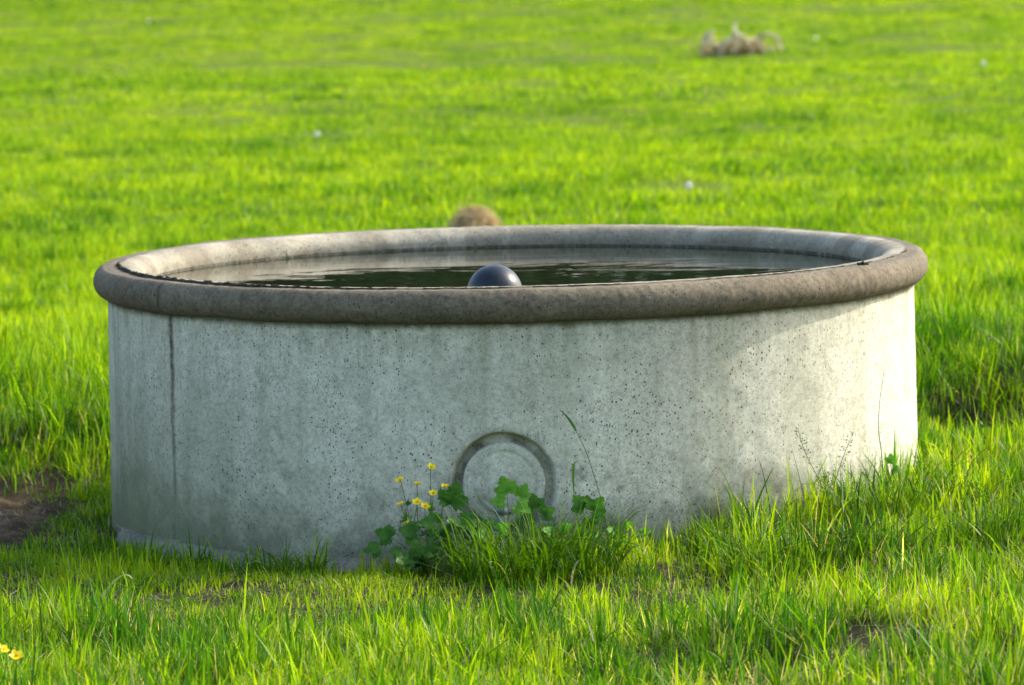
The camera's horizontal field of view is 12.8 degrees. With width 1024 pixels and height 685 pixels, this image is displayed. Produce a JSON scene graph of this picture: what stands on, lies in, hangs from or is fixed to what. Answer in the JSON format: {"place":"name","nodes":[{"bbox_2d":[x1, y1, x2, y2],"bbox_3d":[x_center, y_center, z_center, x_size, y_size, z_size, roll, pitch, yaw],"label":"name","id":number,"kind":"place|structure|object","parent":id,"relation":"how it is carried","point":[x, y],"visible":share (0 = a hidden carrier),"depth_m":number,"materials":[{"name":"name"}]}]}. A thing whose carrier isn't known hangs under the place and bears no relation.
{"place":"outdoors","nodes":[
{"label":"outdoors","id":0,"kind":"place"},
{"bbox_2d":[0,278,1023,684],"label":"grass","id":1,"kind":"structure","parent":0,"point":[54,394],"depth_m":10.06,"materials":[{"name":"green plant"}]},
{"bbox_2d":[0,0,1023,684],"bbox_3d":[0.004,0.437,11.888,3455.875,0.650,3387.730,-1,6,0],"label":"ground","id":2,"kind":"structure","parent":0,"point":[18,526],"depth_m":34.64,"materials":[{"name":"green plant"}]},
{"bbox_2d":[0,644,11,662],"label":"buttercup","id":3,"kind":"object","parent":2,"relation":"on","point":[5,648],"visible":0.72,"depth_m":9.23,"materials":[{"name":"yellow plant"}]},
{"bbox_2d":[9,649,27,681],"bbox_3d":[-0.997,0.667,9.137,0.040,0.101,0.032,1,6,24],"label":"buttercup","id":4,"kind":"object","parent":2,"relation":"on","point":[14,655],"visible":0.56,"depth_m":9.13,"materials":[{"name":"yellow plant"}]},
{"bbox_2d":[97,574,132,603],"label":"bent grass","id":5,"kind":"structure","parent":2,"relation":"on","point":[111,584],"depth_m":10.35,"materials":[{"name":"green plant"}]},
{"bbox_2d":[119,547,236,575],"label":"grass tussock","id":6,"kind":"object","parent":2,"relation":"on","point":[151,555],"depth_m":11.07,"materials":[{"name":"green plant"}]},
{"bbox_2d":[225,530,358,578],"bbox_3d":[-0.519,0.517,10.896,0.361,0.120,0.227,-1,6,0],"label":"grass tussock","id":7,"kind":"object","parent":2,"relation":"on","point":[299,563],"depth_m":10.91,"materials":[{"name":"green plant"}]},
{"bbox_2d":[314,131,319,140],"bbox_3d":[-1.265,-1.296,29.591,0.040,0.156,0.040,-1,6,0],"label":"dandelion clock","id":8,"kind":"object","parent":2,"relation":"on","point":[316,133],"visible":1,"depth_m":29.58,"materials":[{"name":"white plant"}]},
{"bbox_2d":[363,481,477,574],"bbox_3d":[-0.203,0.456,10.869,0.310,0.232,0.127,-1,6,0],"label":"leafy weed","id":9,"kind":"object","parent":2,"relation":"on","point":[431,520],"visible":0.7,"depth_m":10.91,"materials":[{"name":"green plant"}]},
{"bbox_2d":[395,463,448,576],"bbox_3d":[-0.214,0.428,10.934,0.131,0.276,0.052,-1,6,0],"label":"buttercup","id":10,"kind":"object","parent":2,"relation":"on","point":[425,505],"visible":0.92,"depth_m":10.93,"materials":[{"name":"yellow plant"}]},
{"bbox_2d":[389,517,537,577],"bbox_3d":[-0.115,0.489,10.830,0.359,0.156,0.231,-1,6,0],"label":"leafy weed","id":11,"kind":"object","parent":2,"relation":"on","point":[407,560],"visible":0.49,"depth_m":10.82,"materials":[{"name":"green plant"}]},
{"bbox_2d":[442,202,502,226],"bbox_3d":[-0.178,-0.520,21.251,0.326,0.291,0.327,-1,6,0],"label":"dry mound","id":12,"kind":"object","parent":2,"relation":"on","point":[476,215],"visible":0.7,"depth_m":21.20,"materials":[{"name":"brown plant"}]},
{"bbox_2d":[450,521,507,558],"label":"leafy weed","id":13,"kind":"object","parent":2,"relation":"on","point":[498,526],"visible":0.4,"depth_m":10.74,"materials":[{"name":"green plant"}]},
{"bbox_2d":[93,224,927,573],"bbox_3d":[0.005,0.160,12.070,2.204,0.806,2.209,-1,6,0],"label":"cattle trough","id":14,"kind":"object","parent":2,"relation":"on","point":[261,418],"visible":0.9,"depth_m":11.15,"materials":[{"name":"concrete"}]},
{"bbox_2d":[494,507,508,534],"bbox_3d":[-0.026,0.500,10.953,0.034,0.208,0.048,2,6,27],"label":"drain pipe","id":15,"kind":"object","parent":14,"relation":"attached to","point":[500,512],"visible":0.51,"depth_m":10.94,"materials":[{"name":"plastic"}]},
{"bbox_2d":[162,246,857,287],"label":"water","id":16,"kind":"structure","parent":14,"relation":"in","point":[556,265],"depth_m":12.32,"materials":[{"name":"black liquid"}]},
{"bbox_2d":[467,265,521,286],"bbox_3d":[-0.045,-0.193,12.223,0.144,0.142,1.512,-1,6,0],"label":"float ball","id":17,"kind":"object","parent":16,"relation":"on","point":[493,275],"visible":0.4,"depth_m":11.49,"materials":[{"name":"plastic"}]},
{"bbox_2d":[490,476,530,541],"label":"leafy weed","id":18,"kind":"object","parent":2,"relation":"on","point":[504,488],"visible":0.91,"depth_m":10.89,"materials":[{"name":"green plant"}]},
{"bbox_2d":[389,494,683,590],"bbox_3d":[0.058,0.465,10.605,0.640,0.229,0.604,2,6,30],"label":"grass tussock","id":19,"kind":"object","parent":2,"relation":"on","point":[531,560],"depth_m":10.58,"materials":[{"name":"green plant"}]},
{"bbox_2d":[517,493,555,536],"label":"leafy weed","id":20,"kind":"object","parent":2,"relation":"on","point":[544,509],"visible":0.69,"depth_m":10.92,"materials":[{"name":"green plant"}]},
{"bbox_2d":[542,522,588,565],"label":"leafy weed","id":21,"kind":"object","parent":2,"relation":"on","point":[549,528],"visible":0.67,"depth_m":10.74,"materials":[{"name":"green plant"}]},
{"bbox_2d":[559,409,607,531],"bbox_3d":[0.176,0.345,10.939,0.106,0.371,0.057,-3,6,-18],"label":"grass stalk","id":22,"kind":"object","parent":2,"relation":"on","point":[574,428],"depth_m":10.94,"materials":[{"name":"green plant"}]},
{"bbox_2d":[571,495,606,550],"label":"leafy weed","id":23,"kind":"object","parent":2,"relation":"on","point":[578,500],"visible":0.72,"depth_m":10.90,"materials":[{"name":"green plant"}]},
{"bbox_2d":[592,521,651,561],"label":"leafy weed","id":24,"kind":"object","parent":2,"relation":"on","point":[642,530],"visible":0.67,"depth_m":10.84,"materials":[{"name":"green plant"}]},
{"bbox_2d":[660,480,695,550],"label":"grass stalk","id":25,"kind":"object","parent":2,"relation":"on","point":[692,511],"depth_m":10.92,"materials":[{"name":"green plant"}]},
{"bbox_2d":[685,182,691,208],"bbox_3d":[0.893,-0.734,22.977,0.038,0.156,0.039,-1,6,0],"label":"dandelion clock","id":26,"kind":"object","parent":2,"relation":"on","point":[689,185],"visible":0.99,"depth_m":22.97,"materials":[{"name":"white plant"}]},
{"bbox_2d":[680,22,783,57],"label":"branch heap","id":27,"kind":"object","parent":2,"relation":"on","point":[727,47],"visible":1,"depth_m":48.20,"materials":[{"name":"brown wood"}]},
{"bbox_2d":[655,498,820,557],"bbox_3d":[0.550,0.454,10.858,0.419,0.151,0.402,-1,6,0],"label":"grass tussock","id":28,"kind":"object","parent":2,"relation":"on","point":[731,536],"depth_m":10.92,"materials":[{"name":"green plant"}]},
{"bbox_2d":[692,504,903,582],"bbox_3d":[0.655,0.467,10.471,0.476,0.169,0.378,-3,6,-21],"label":"grass tussock","id":29,"kind":"object","parent":2,"relation":"on","point":[795,548],"depth_m":10.45,"materials":[{"name":"green plant"}]},
{"bbox_2d":[794,425,855,512],"bbox_3d":[0.771,0.317,11.195,0.151,0.238,0.042,-1,6,0],"label":"seeding weed","id":30,"kind":"object","parent":2,"relation":"on","point":[827,470],"visible":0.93,"depth_m":11.19,"materials":[{"name":"green plant"}]},
{"bbox_2d":[878,368,884,482],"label":"grass stalk","id":31,"kind":"object","parent":2,"relation":"on","point":[878,428],"depth_m":11.36,"materials":[{"name":"green plant"}]},
{"bbox_2d":[881,453,900,487],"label":"leafy weed","id":32,"kind":"object","parent":2,"relation":"on","point":[890,459],"visible":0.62,"depth_m":11.37,"materials":[{"name":"green plant"}]},
{"bbox_2d":[791,444,1023,528],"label":"grass tussock","id":33,"kind":"object","parent":2,"relation":"on","point":[872,497],"depth_m":11.04,"materials":[{"name":"green plant"}]},
{"bbox_2d":[900,487,1023,554],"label":"grass tussock","id":34,"kind":"object","parent":2,"relation":"on","point":[992,522],"depth_m":10.49,"materials":[{"name":"green plant"}]},
{"bbox_2d":[857,261,868,264],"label":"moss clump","id":35,"kind":"object","parent":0,"point":[862,263],"visible":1,"depth_m":11.46,"materials":[{"name":"brown plant"}]}
]}

